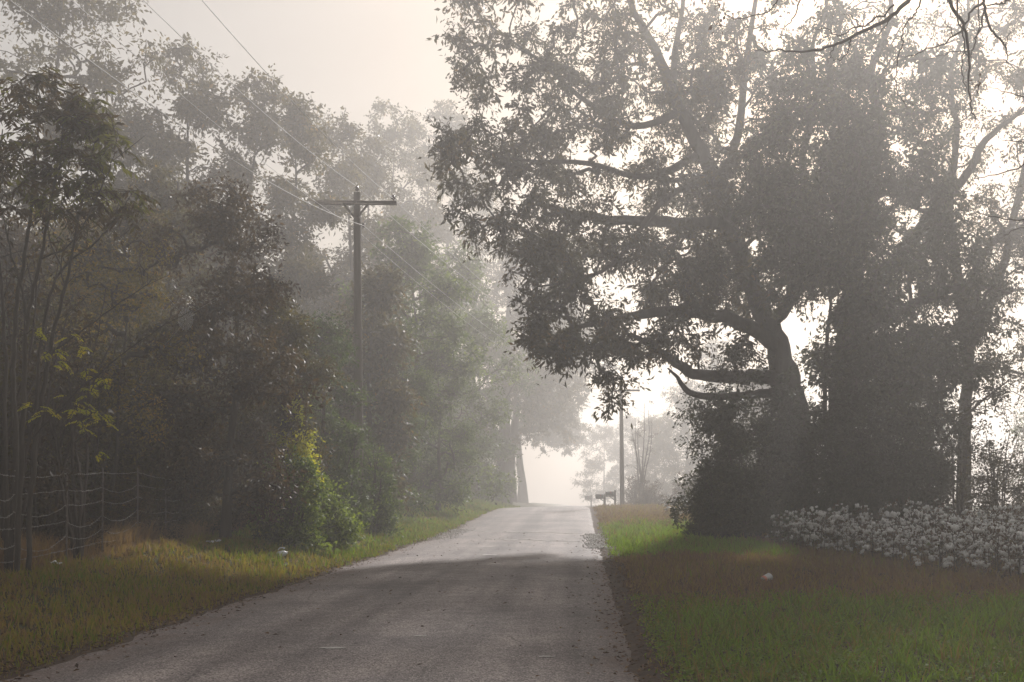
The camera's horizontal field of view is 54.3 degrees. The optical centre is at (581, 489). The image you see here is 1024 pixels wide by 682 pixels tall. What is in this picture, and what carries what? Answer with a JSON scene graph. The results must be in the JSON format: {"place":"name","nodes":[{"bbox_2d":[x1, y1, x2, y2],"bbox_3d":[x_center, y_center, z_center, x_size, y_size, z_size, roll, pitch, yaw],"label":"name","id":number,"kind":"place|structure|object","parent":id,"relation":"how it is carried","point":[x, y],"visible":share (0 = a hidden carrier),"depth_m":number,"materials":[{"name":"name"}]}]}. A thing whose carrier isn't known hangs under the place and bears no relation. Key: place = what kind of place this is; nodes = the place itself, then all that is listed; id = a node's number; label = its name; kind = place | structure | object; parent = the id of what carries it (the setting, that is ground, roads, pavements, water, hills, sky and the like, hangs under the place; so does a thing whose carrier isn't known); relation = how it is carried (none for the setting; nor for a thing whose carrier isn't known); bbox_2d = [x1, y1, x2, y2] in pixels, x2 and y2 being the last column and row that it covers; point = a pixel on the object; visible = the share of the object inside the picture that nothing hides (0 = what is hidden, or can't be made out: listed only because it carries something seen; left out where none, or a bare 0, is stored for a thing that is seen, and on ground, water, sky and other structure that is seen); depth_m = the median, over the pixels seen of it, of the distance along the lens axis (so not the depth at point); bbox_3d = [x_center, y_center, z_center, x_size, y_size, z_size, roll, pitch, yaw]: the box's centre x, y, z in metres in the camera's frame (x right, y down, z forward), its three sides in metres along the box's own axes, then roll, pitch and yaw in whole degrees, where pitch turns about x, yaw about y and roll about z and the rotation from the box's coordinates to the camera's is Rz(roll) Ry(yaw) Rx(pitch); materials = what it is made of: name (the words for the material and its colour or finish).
{"place":"outdoors","nodes":[
{"label":"outdoors","id":0,"kind":"place"},
{"bbox_2d":[0,506,637,681],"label":"road","id":1,"kind":"structure","parent":0,"point":[453,645],"depth_m":11.35,"materials":[{"name":"asphalt"}]},
{"bbox_2d":[0,502,1023,681],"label":"ground","id":2,"kind":"structure","parent":0,"point":[633,647],"depth_m":12.47,"materials":[{"name":"soil"}]},
{"bbox_2d":[0,308,54,533],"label":"sapling","id":3,"kind":"object","parent":2,"relation":"on","point":[19,335],"visible":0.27,"depth_m":15.21,"materials":[{"name":"green plant"}]},
{"bbox_2d":[0,390,69,525],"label":"sapling","id":4,"kind":"object","parent":2,"relation":"on","point":[41,451],"visible":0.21,"depth_m":15.64,"materials":[{"name":"plant"}]},
{"bbox_2d":[0,213,88,394],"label":"tree","id":5,"kind":"object","parent":2,"relation":"on","point":[17,231],"visible":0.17,"depth_m":21.92,"materials":[{"name":"green plant"}]},
{"bbox_2d":[1,372,90,531],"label":"sapling","id":6,"kind":"object","parent":2,"relation":"on","point":[44,451],"visible":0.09,"depth_m":16.90,"materials":[{"name":"plant"}]},
{"bbox_2d":[0,235,94,544],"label":"sapling","id":7,"kind":"object","parent":2,"relation":"on","point":[41,436],"visible":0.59,"depth_m":14.67,"materials":[{"name":"green plant"}]},
{"bbox_2d":[0,417,98,539],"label":"shrub","id":8,"kind":"object","parent":2,"relation":"on","point":[43,488],"visible":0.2,"depth_m":16.08,"materials":[{"name":"green plant"}]},
{"bbox_2d":[0,295,98,496],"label":"sapling","id":9,"kind":"object","parent":2,"relation":"on","point":[19,378],"visible":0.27,"depth_m":15.62,"materials":[{"name":"plant"}]},
{"bbox_2d":[0,347,111,516],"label":"sapling","id":10,"kind":"object","parent":2,"relation":"on","point":[77,396],"visible":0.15,"depth_m":17.33,"materials":[{"name":"plant"}]},
{"bbox_2d":[1,343,113,488],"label":"sapling","id":11,"kind":"object","parent":2,"relation":"on","point":[95,358],"visible":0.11,"depth_m":17.48,"materials":[{"name":"plant"}]},
{"bbox_2d":[16,313,105,487],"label":"sapling","id":12,"kind":"object","parent":2,"relation":"on","point":[66,397],"visible":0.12,"depth_m":18.37,"materials":[{"name":"green plant"}]},
{"bbox_2d":[7,342,119,531],"bbox_3d":[-10.562,-0.567,18.986,3.351,4.557,3.713,0,0,-19],"label":"shrub","id":13,"kind":"object","parent":2,"relation":"on","point":[89,495],"visible":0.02,"depth_m":18.80,"materials":[{"name":"plant"}]},
{"bbox_2d":[0,327,129,482],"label":"sapling","id":14,"kind":"object","parent":2,"relation":"on","point":[106,369],"visible":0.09,"depth_m":18.10,"materials":[{"name":"green plant"}]},
{"bbox_2d":[3,310,142,559],"bbox_3d":[-8.080,-0.743,15.931,1.762,4.183,2.996,0,0,0],"label":"sapling","id":15,"kind":"object","parent":2,"relation":"on","point":[79,533],"visible":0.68,"depth_m":15.64,"materials":[{"name":"green plant"}]},
{"bbox_2d":[0,252,157,540],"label":"sapling","id":16,"kind":"object","parent":2,"relation":"on","point":[86,321],"visible":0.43,"depth_m":16.04,"materials":[{"name":"brown plant"}]},
{"bbox_2d":[6,263,153,408],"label":"tree","id":17,"kind":"object","parent":2,"relation":"on","point":[102,289],"visible":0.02,"depth_m":30.36,"materials":[{"name":"green plant"}]},
{"bbox_2d":[0,0,175,372],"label":"tree","id":18,"kind":"object","parent":2,"relation":"on","point":[46,12],"visible":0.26,"depth_m":32.80,"materials":[{"name":"green plant"}]},
{"bbox_2d":[20,298,156,523],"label":"sapling","id":19,"kind":"object","parent":2,"relation":"on","point":[111,415],"visible":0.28,"depth_m":19.44,"materials":[{"name":"plant"}]},
{"bbox_2d":[18,354,158,483],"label":"sapling","id":20,"kind":"object","parent":2,"relation":"on","point":[112,449],"visible":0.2,"depth_m":20.07,"materials":[{"name":"plant"}]},
{"bbox_2d":[17,201,161,402],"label":"tree","id":21,"kind":"object","parent":2,"relation":"on","point":[73,296],"visible":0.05,"depth_m":24.89,"materials":[{"name":"green plant"}]},
{"bbox_2d":[0,468,187,563],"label":"wire fence","id":22,"kind":"object","parent":2,"relation":"on","point":[102,502],"visible":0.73,"depth_m":15.62,"materials":[{"name":"metal"}]},
{"bbox_2d":[0,246,194,527],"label":"shrub","id":23,"kind":"object","parent":2,"relation":"on","point":[42,310],"visible":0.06,"depth_m":20.57,"materials":[{"name":"plant"}]},
{"bbox_2d":[0,65,196,575],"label":"feathery tree","id":24,"kind":"object","parent":2,"relation":"on","point":[98,132],"visible":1,"depth_m":12.74,"materials":[{"name":"green plant"}]},
{"bbox_2d":[55,387,172,530],"bbox_3d":[-9.923,-0.355,19.971,3.376,3.602,3.046,0,0,0],"label":"shrub","id":25,"kind":"object","parent":2,"relation":"on","point":[154,488],"visible":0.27,"depth_m":20.10,"materials":[{"name":"plant"}]},
{"bbox_2d":[68,428,190,512],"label":"sapling","id":26,"kind":"object","parent":2,"relation":"on","point":[136,448],"visible":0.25,"depth_m":21.20,"materials":[{"name":"plant"}]},
{"bbox_2d":[40,232,219,528],"bbox_3d":[-8.731,-1.798,19.208,2.728,6.280,3.435,0,0,14],"label":"tree","id":27,"kind":"object","parent":2,"relation":"on","point":[125,309],"visible":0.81,"depth_m":18.94,"materials":[{"name":"green plant"}]},
{"bbox_2d":[0,511,261,570],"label":"dry weeds","id":28,"kind":"object","parent":2,"relation":"on","point":[125,536],"visible":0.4,"depth_m":17.28,"materials":[{"name":"brown plant"}]},
{"bbox_2d":[39,192,227,501],"bbox_3d":[-10.241,-2.848,22.938,3.535,8.284,4.012,0,0,0],"label":"tree","id":29,"kind":"object","parent":2,"relation":"on","point":[124,225],"visible":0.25,"depth_m":22.57,"materials":[{"name":"green plant"}]},
{"bbox_2d":[57,82,225,385],"bbox_3d":[-16.023,-6.590,36.005,6.581,15.809,5.782,0,0,0],"label":"tree","id":30,"kind":"object","parent":2,"relation":"on","point":[139,126],"visible":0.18,"depth_m":35.72,"materials":[{"name":"green plant"}]},
{"bbox_2d":[121,156,231,483],"bbox_3d":[-11.161,-3.826,26.979,3.555,10.336,3.580,0,0,0],"label":"tree","id":31,"kind":"object","parent":2,"relation":"on","point":[157,173],"visible":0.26,"depth_m":26.72,"materials":[{"name":"green plant"}]},
{"bbox_2d":[137,30,261,434],"bbox_3d":[-14.460,-7.807,37.691,5.512,18.249,6.359,0,0,0],"label":"tree","id":32,"kind":"object","parent":2,"relation":"on","point":[198,98],"visible":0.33,"depth_m":36.73,"materials":[{"name":"green plant"}]},
{"bbox_2d":[122,168,334,539],"bbox_3d":[-7.415,-2.683,21.389,4.405,8.119,4.197,0,0,0],"label":"tree","id":33,"kind":"object","parent":2,"relation":"on","point":[223,225],"visible":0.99,"depth_m":20.98,"materials":[{"name":"green plant"}]},
{"bbox_2d":[0,497,519,677],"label":"verge grass","id":34,"kind":"structure","parent":2,"relation":"on","point":[429,528],"depth_m":14.81,"materials":[{"name":"plant"}]},
{"bbox_2d":[201,63,334,423],"bbox_3d":[-12.463,-7.612,39.169,5.066,17.676,4.848,0,0,-32],"label":"tree","id":35,"kind":"object","parent":2,"relation":"on","point":[266,126],"visible":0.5,"depth_m":38.62,"materials":[{"name":"green plant"}]},
{"bbox_2d":[210,279,350,522],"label":"tree","id":36,"kind":"object","parent":2,"relation":"on","point":[298,332],"visible":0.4,"depth_m":23.87,"materials":[{"name":"green plant"}]},
{"bbox_2d":[221,270,365,442],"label":"tree","id":37,"kind":"object","parent":2,"relation":"on","point":[314,307],"visible":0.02,"depth_m":52.72,"materials":[{"name":"green plant"}]},
{"bbox_2d":[257,393,331,545],"bbox_3d":[-6.781,-0.399,23.584,1.820,3.993,1.661,0,0,0],"label":"shrub","id":38,"kind":"object","parent":2,"relation":"on","point":[301,444],"visible":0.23,"depth_m":23.38,"materials":[{"name":"green plant"}]},
{"bbox_2d":[246,443,347,554],"bbox_3d":[-6.469,0.382,22.503,2.422,2.880,2.134,0,0,0],"label":"shrub","id":39,"kind":"object","parent":2,"relation":"on","point":[290,533],"visible":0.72,"depth_m":22.21,"materials":[{"name":"green plant"}]},
{"bbox_2d":[253,86,352,443],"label":"tree","id":40,"kind":"object","parent":2,"relation":"on","point":[297,119],"visible":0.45,"depth_m":40.50,"materials":[{"name":"green plant"}]},
{"bbox_2d":[256,309,376,528],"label":"tree","id":41,"kind":"object","parent":2,"relation":"on","point":[325,333],"visible":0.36,"depth_m":28.74,"materials":[{"name":"green plant"}]},
{"bbox_2d":[279,104,401,423],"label":"tree","id":42,"kind":"object","parent":2,"relation":"on","point":[348,169],"visible":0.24,"depth_m":49.62,"materials":[{"name":"green plant"}]},
{"bbox_2d":[313,475,370,549],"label":"shrub","id":43,"kind":"object","parent":2,"relation":"on","point":[340,529],"visible":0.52,"depth_m":24.21,"materials":[{"name":"green plant"}]},
{"bbox_2d":[315,408,379,528],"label":"shrub","id":44,"kind":"object","parent":2,"relation":"on","point":[351,470],"visible":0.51,"depth_m":27.94,"materials":[{"name":"green plant"}]},
{"bbox_2d":[315,185,396,529],"bbox_3d":[-6.764,-3.699,29.959,2.421,10.901,0.416,0,0,-3],"label":"utility pole","id":45,"kind":"object","parent":2,"relation":"on","point":[357,202],"visible":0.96,"depth_m":29.89,"materials":[{"name":"brown wood"}]},
{"bbox_2d":[9,0,615,401],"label":"overhead wire","id":46,"kind":"object","parent":45,"relation":"attached to","point":[215,148],"visible":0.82,"depth_m":16.30,"materials":[{"name":"metal"}]},
{"bbox_2d":[72,0,610,406],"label":"overhead wire","id":47,"kind":"object","parent":45,"relation":"attached to","point":[262,161],"visible":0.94,"depth_m":19.64,"materials":[{"name":"metal"}]},
{"bbox_2d":[143,0,593,365],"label":"overhead wire","id":48,"kind":"object","parent":45,"relation":"attached to","point":[296,140],"visible":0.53,"depth_m":22.25,"materials":[{"name":"metal"}]},
{"bbox_2d":[202,0,634,389],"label":"overhead wire","id":49,"kind":"object","parent":45,"relation":"attached to","point":[331,141],"visible":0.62,"depth_m":21.37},
{"bbox_2d":[322,123,426,432],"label":"tree","id":50,"kind":"object","parent":2,"relation":"on","point":[378,173],"visible":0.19,"depth_m":55.48,"materials":[{"name":"green plant"}]},
{"bbox_2d":[324,250,430,517],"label":"tree","id":51,"kind":"object","parent":2,"relation":"on","point":[380,289],"visible":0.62,"depth_m":35.77,"materials":[{"name":"green plant"}]},
{"bbox_2d":[358,441,407,536],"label":"shrub","id":52,"kind":"object","parent":2,"relation":"on","point":[386,508],"visible":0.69,"depth_m":30.36,"materials":[{"name":"green plant"}]},
{"bbox_2d":[336,319,440,523],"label":"tree","id":53,"kind":"object","parent":2,"relation":"on","point":[423,381],"visible":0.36,"depth_m":38.06,"materials":[{"name":"green plant"}]},
{"bbox_2d":[326,96,451,437],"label":"tree","id":54,"kind":"object","parent":2,"relation":"on","point":[390,135],"visible":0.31,"depth_m":65.67,"materials":[{"name":"green plant"}]},
{"bbox_2d":[330,214,490,515],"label":"tree","id":55,"kind":"object","parent":2,"relation":"on","point":[412,251],"visible":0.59,"depth_m":44.07,"materials":[{"name":"green plant"}]},
{"bbox_2d":[376,120,491,446],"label":"tree","id":56,"kind":"object","parent":2,"relation":"on","point":[442,233],"visible":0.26,"depth_m":73.47,"materials":[{"name":"green plant"}]},
{"bbox_2d":[407,335,483,514],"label":"tree","id":57,"kind":"object","parent":2,"relation":"on","point":[459,435],"visible":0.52,"depth_m":45.86,"materials":[{"name":"green plant"}]},
{"bbox_2d":[410,99,501,438],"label":"tree","id":58,"kind":"object","parent":2,"relation":"on","point":[446,111],"visible":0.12,"depth_m":77.74,"materials":[{"name":"green plant"}]},
{"bbox_2d":[407,240,528,506],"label":"tree","id":59,"kind":"object","parent":2,"relation":"on","point":[460,268],"visible":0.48,"depth_m":55.33,"materials":[{"name":"green plant"}]},
{"bbox_2d":[414,162,525,472],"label":"tree","id":60,"kind":"object","parent":2,"relation":"on","point":[516,439],"visible":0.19,"depth_m":85.28,"materials":[{"name":"green plant"}]},
{"bbox_2d":[437,296,546,505],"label":"tree","id":61,"kind":"object","parent":2,"relation":"on","point":[505,448],"visible":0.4,"depth_m":69.95,"materials":[{"name":"green plant"}]},
{"bbox_2d":[0,519,1021,681],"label":"fallen leaves","id":62,"kind":"object","parent":2,"relation":"on","point":[215,606],"visible":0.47,"depth_m":11.65,"materials":[{"name":"brown plant"}]},
{"bbox_2d":[419,528,613,548],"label":"gravel","id":63,"kind":"structure","parent":2,"relation":"on","point":[592,537],"depth_m":31.69,"materials":[{"name":"gravel"}]},
{"bbox_2d":[455,234,592,504],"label":"tree","id":64,"kind":"object","parent":2,"relation":"on","point":[541,392],"visible":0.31,"depth_m":87.10,"materials":[{"name":"green plant"}]},
{"bbox_2d":[516,374,588,502],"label":"tree","id":65,"kind":"object","parent":2,"relation":"on","point":[554,440],"visible":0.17,"depth_m":134.50,"materials":[{"name":"green plant"}]},
{"bbox_2d":[489,298,620,502],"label":"tree","id":66,"kind":"object","parent":2,"relation":"on","point":[559,424],"visible":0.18,"depth_m":103.43,"materials":[{"name":"green plant"}]},
{"bbox_2d":[570,422,632,505],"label":"tree","id":67,"kind":"object","parent":2,"relation":"on","point":[614,454],"visible":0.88,"depth_m":149.55,"materials":[{"name":"green plant"}]},
{"bbox_2d":[604,372,639,504],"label":"utility pole","id":68,"kind":"object","parent":2,"relation":"on","point":[622,499],"visible":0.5,"depth_m":62.89,"materials":[{"name":"brown wood"}]},
{"bbox_2d":[418,0,828,454],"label":"oak tree","id":69,"kind":"object","parent":2,"relation":"on","point":[553,249],"visible":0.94,"depth_m":29.44,"materials":[{"name":"green plant"}]},
{"bbox_2d":[606,413,656,499],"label":"tree","id":70,"kind":"object","parent":2,"relation":"on","point":[627,422],"visible":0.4,"depth_m":154.05,"materials":[{"name":"green plant"}]},
{"bbox_2d":[624,475,639,504],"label":"shrub","id":71,"kind":"object","parent":2,"relation":"on","point":[633,498],"visible":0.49,"depth_m":71.84,"materials":[{"name":"green plant"}]},
{"bbox_2d":[624,400,661,497],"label":"sapling","id":72,"kind":"object","parent":2,"relation":"on","point":[642,477],"visible":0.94,"depth_m":68.90,"materials":[{"name":"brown plant"}]},
{"bbox_2d":[635,479,665,504],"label":"shrub","id":73,"kind":"object","parent":2,"relation":"on","point":[648,494],"visible":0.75,"depth_m":65.66,"materials":[{"name":"green plant"}]},
{"bbox_2d":[627,413,682,504],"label":"tree","id":74,"kind":"object","parent":2,"relation":"on","point":[651,465],"visible":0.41,"depth_m":119.32,"materials":[{"name":"green plant"}]},
{"bbox_2d":[641,377,717,501],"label":"tree","id":75,"kind":"object","parent":2,"relation":"on","point":[675,459],"visible":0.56,"depth_m":110.98,"materials":[{"name":"green plant"}]},
{"bbox_2d":[673,337,750,474],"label":"tree","id":76,"kind":"object","parent":2,"relation":"on","point":[710,358],"visible":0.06,"depth_m":121.55,"materials":[{"name":"green plant"}]},
{"bbox_2d":[682,442,756,538],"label":"shrub","id":77,"kind":"object","parent":2,"relation":"on","point":[703,512],"visible":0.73,"depth_m":30.22,"materials":[{"name":"green plant"}]},
{"bbox_2d":[666,344,820,537],"bbox_3d":[5.175,-1.115,31.421,4.992,6.513,4.711,0,0,0],"label":"shrub","id":78,"kind":"object","parent":2,"relation":"on","point":[736,439],"visible":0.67,"depth_m":30.25,"materials":[{"name":"green plant"}]},
{"bbox_2d":[732,365,805,468],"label":"tree","id":79,"kind":"object","parent":2,"relation":"on","point":[764,386],"visible":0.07,"depth_m":77.31,"materials":[{"name":"green plant"}]},
{"bbox_2d":[768,506,818,544],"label":"shrub","id":80,"kind":"object","parent":2,"relation":"on","point":[788,539],"visible":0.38,"depth_m":27.48,"materials":[{"name":"green plant"}]},
{"bbox_2d":[591,503,1023,681],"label":"roadside grass","id":81,"kind":"structure","parent":2,"relation":"on","point":[1002,606],"depth_m":12.17,"materials":[{"name":"plant"}]},
{"bbox_2d":[803,506,835,549],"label":"cotton plant","id":82,"kind":"object","parent":2,"relation":"on","point":[814,536],"visible":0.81,"depth_m":23.95,"materials":[{"name":"white plant"}]},
{"bbox_2d":[741,361,900,535],"bbox_3d":[7.519,-0.890,31.359,4.757,5.961,5.084,0,0,24],"label":"shrub","id":83,"kind":"object","parent":2,"relation":"on","point":[816,432],"visible":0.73,"depth_m":29.98,"materials":[{"name":"green plant"}]},
{"bbox_2d":[816,511,844,549],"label":"cotton plant","id":84,"kind":"object","parent":2,"relation":"on","point":[821,516],"visible":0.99,"depth_m":23.60,"materials":[{"name":"white plant"}]},
{"bbox_2d":[703,0,1023,234],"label":"bare tree","id":85,"kind":"object","parent":2,"relation":"on","point":[903,5],"visible":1,"depth_m":9.25,"materials":[{"name":"brown plant"}]},
{"bbox_2d":[715,0,1023,486],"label":"oak tree","id":86,"kind":"object","parent":2,"relation":"on","point":[848,184],"visible":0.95,"depth_m":30.21,"materials":[{"name":"green plant"}]},
{"bbox_2d":[857,505,898,559],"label":"cotton plant","id":87,"kind":"object","parent":2,"relation":"on","point":[865,546],"visible":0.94,"depth_m":21.43,"materials":[{"name":"white plant"}]},
{"bbox_2d":[816,380,970,540],"bbox_3d":[9.755,-0.705,31.142,4.568,5.438,4.884,0,0,24],"label":"shrub","id":88,"kind":"object","parent":2,"relation":"on","point":[910,459],"visible":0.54,"depth_m":30.30,"materials":[{"name":"green plant"}]},
{"bbox_2d":[901,509,939,560],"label":"cotton plant","id":89,"kind":"object","parent":2,"relation":"on","point":[920,515],"visible":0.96,"depth_m":19.86,"materials":[{"name":"white plant"}]},
{"bbox_2d":[913,519,955,569],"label":"cotton plant","id":90,"kind":"object","parent":2,"relation":"on","point":[948,558],"visible":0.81,"depth_m":18.44,"materials":[{"name":"white plant"}]},
{"bbox_2d":[934,518,976,571],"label":"cotton plant","id":91,"kind":"object","parent":2,"relation":"on","point":[955,528],"visible":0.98,"depth_m":18.11,"materials":[{"name":"white plant"}]},
{"bbox_2d":[888,0,1023,516],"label":"oak tree","id":92,"kind":"object","parent":2,"relation":"on","point":[1011,238],"visible":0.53,"depth_m":36.40,"materials":[{"name":"green plant"}]},
{"bbox_2d":[923,400,1011,529],"bbox_3d":[11.792,-0.480,31.584,3.098,5.187,2.702,0,0,-29],"label":"shrub","id":93,"kind":"object","parent":2,"relation":"on","point":[963,487],"visible":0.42,"depth_m":31.26,"materials":[{"name":"plant"}]},
{"bbox_2d":[923,316,1023,506],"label":"sapling","id":94,"kind":"object","parent":2,"relation":"on","point":[972,427],"visible":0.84,"depth_m":31.65,"materials":[{"name":"plant"}]},
{"bbox_2d":[969,523,1004,571],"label":"cotton plant","id":95,"kind":"object","parent":2,"relation":"on","point":[978,531],"visible":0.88,"depth_m":17.50,"materials":[{"name":"white plant"}]},
{"bbox_2d":[955,387,1023,534],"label":"shrub","id":96,"kind":"object","parent":2,"relation":"on","point":[1017,491],"visible":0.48,"depth_m":32.23,"materials":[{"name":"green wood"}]},
{"bbox_2d":[977,525,1013,572],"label":"cotton plant","id":97,"kind":"object","parent":2,"relation":"on","point":[988,544],"visible":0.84,"depth_m":17.33,"materials":[{"name":"white plant"}]},
{"bbox_2d":[989,519,1022,577],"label":"cotton plant","id":98,"kind":"object","parent":2,"relation":"on","point":[1008,524],"visible":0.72,"depth_m":16.91,"materials":[{"name":"white plant"}]},
{"bbox_2d":[995,426,1023,516],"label":"shrub","id":99,"kind":"object","parent":2,"relation":"on","point":[1012,475],"visible":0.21,"depth_m":33.32,"materials":[{"name":"plant"}]},
{"bbox_2d":[997,525,1023,578],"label":"cotton plant","id":100,"kind":"object","parent":2,"relation":"on","point":[1006,566],"visible":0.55,"depth_m":16.54,"materials":[{"name":"white plant"}]},
{"bbox_2d":[1001,531,1023,577],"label":"cotton plant","id":101,"kind":"object","parent":2,"relation":"on","point":[1019,538],"visible":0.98,"depth_m":16.13,"materials":[{"name":"white plant"}]},
{"bbox_2d":[1010,411,1023,484],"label":"tree","id":102,"kind":"object","parent":2,"relation":"on","point":[1018,430],"visible":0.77,"depth_m":61.27,"materials":[{"name":"green plant"}]},
{"bbox_2d":[0,0,1023,505],"label":"sky","id":103,"kind":"structure","parent":0,"point":[349,53],"materials":[{"name":"white"}]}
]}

